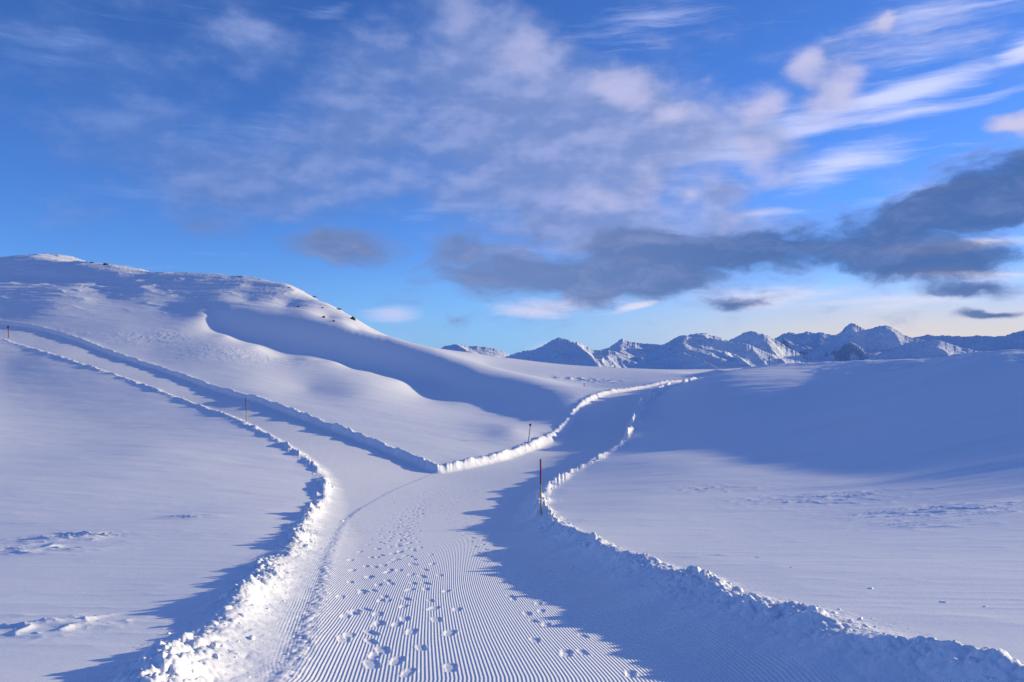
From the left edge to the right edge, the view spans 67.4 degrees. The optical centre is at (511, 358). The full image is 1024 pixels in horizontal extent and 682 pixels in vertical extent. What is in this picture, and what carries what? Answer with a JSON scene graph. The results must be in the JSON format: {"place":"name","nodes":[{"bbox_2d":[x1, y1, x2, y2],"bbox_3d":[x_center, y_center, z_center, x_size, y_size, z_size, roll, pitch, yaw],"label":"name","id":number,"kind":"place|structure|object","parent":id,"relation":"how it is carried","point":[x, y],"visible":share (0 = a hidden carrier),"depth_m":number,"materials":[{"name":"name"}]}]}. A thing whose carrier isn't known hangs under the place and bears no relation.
{"place":"outdoors","nodes":[
{"label":"outdoors","id":0,"kind":"place"},
{"bbox_2d":[440,344,510,356],"bbox_3d":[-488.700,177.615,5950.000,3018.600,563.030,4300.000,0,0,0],"label":"mountain","id":1,"kind":"structure","parent":0,"point":[487,351],"depth_m":5522.85,"materials":[{"name":"white snow"}]},
{"bbox_2d":[0,254,1023,681],"bbox_3d":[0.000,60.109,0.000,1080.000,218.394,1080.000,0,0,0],"label":"snow ground","id":2,"kind":"structure","parent":0,"point":[132,514],"depth_m":35.32,"materials":[{"name":"white snow"}]},
{"bbox_2d":[0,322,1019,681],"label":"groomed trail","id":3,"kind":"object","parent":2,"relation":"on","point":[416,570],"visible":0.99,"depth_m":7.59,"materials":[{"name":"white snow"}]},
{"bbox_2d":[4,339,1015,681],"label":"snow clods","id":4,"kind":"object","parent":3,"relation":"on","point":[772,611],"visible":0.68,"depth_m":6.63,"materials":[{"name":"white snow"}]},
{"bbox_2d":[0,320,1023,681],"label":"snow bank","id":5,"kind":"structure","parent":0,"point":[140,660],"depth_m":6.83,"materials":[{"name":"white snow"}]},
{"bbox_2d":[540,459,541,514],"bbox_3d":[0.715,3.356,19.000,0.058,1.721,0.047,0,0,0],"label":"marker pole","id":6,"kind":"object","parent":5,"relation":"on","point":[540,486],"visible":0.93,"depth_m":18.99,"materials":[{"name":"red wood"}]},
{"bbox_2d":[0,0,1023,354],"label":"sky","id":7,"kind":"structure","parent":0,"point":[511,177],"materials":[{"name":"blue"}]},
{"bbox_2d":[503,337,636,367],"bbox_3d":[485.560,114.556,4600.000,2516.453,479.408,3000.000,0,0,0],"label":"mountain","id":8,"kind":"structure","parent":0,"point":[558,350],"depth_m":4498.32,"materials":[{"name":"white snow"}]},
{"bbox_2d":[602,339,663,362],"bbox_3d":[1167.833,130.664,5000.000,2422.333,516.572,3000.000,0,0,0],"label":"mountain","id":9,"kind":"structure","parent":0,"point":[639,351],"depth_m":4916.77,"materials":[{"name":"white snow"}]},
{"bbox_2d":[688,333,727,340],"bbox_3d":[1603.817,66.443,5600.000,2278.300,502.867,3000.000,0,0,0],"label":"mountain","id":10,"kind":"structure","parent":0,"point":[702,335],"depth_m":5531.75,"materials":[{"name":"white snow"}]},
{"bbox_2d":[629,335,803,368],"bbox_3d":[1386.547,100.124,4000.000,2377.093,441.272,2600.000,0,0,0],"label":"mountain","id":11,"kind":"structure","parent":0,"point":[683,352],"depth_m":3853.57,"materials":[{"name":"white snow"}]},
{"bbox_2d":[719,331,820,362],"bbox_3d":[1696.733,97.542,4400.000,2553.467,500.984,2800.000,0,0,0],"label":"mountain","id":12,"kind":"structure","parent":0,"point":[765,343],"depth_m":4252.81,"materials":[{"name":"white snow"}]},
{"bbox_2d":[774,331,834,354],"bbox_3d":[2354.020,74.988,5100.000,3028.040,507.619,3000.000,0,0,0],"label":"mountain","id":13,"kind":"structure","parent":0,"point":[805,343],"depth_m":4996.25,"materials":[{"name":"white snow"}]},
{"bbox_2d":[804,323,923,361],"bbox_3d":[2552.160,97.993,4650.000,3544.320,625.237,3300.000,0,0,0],"label":"mountain","id":14,"kind":"structure","parent":0,"point":[852,342],"depth_m":4587.39,"materials":[{"name":"white snow"}]},
{"bbox_2d":[866,340,1023,359],"bbox_3d":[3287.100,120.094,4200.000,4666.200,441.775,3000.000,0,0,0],"label":"mountain","id":15,"kind":"structure","parent":0,"point":[929,349],"depth_m":4143.46,"materials":[{"name":"white snow"}]},
{"bbox_2d":[913,334,1023,351],"bbox_3d":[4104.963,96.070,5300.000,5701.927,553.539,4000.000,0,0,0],"label":"mountain","id":16,"kind":"structure","parent":0,"point":[985,343],"depth_m":5178.33,"materials":[{"name":"white snow"}]},
{"bbox_2d":[1006,330,1023,335],"bbox_3d":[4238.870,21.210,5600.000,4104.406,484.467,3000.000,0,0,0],"label":"mountain","id":17,"kind":"structure","parent":0,"point":[1017,333],"depth_m":5587.79,"materials":[{"name":"white snow"}]}
]}

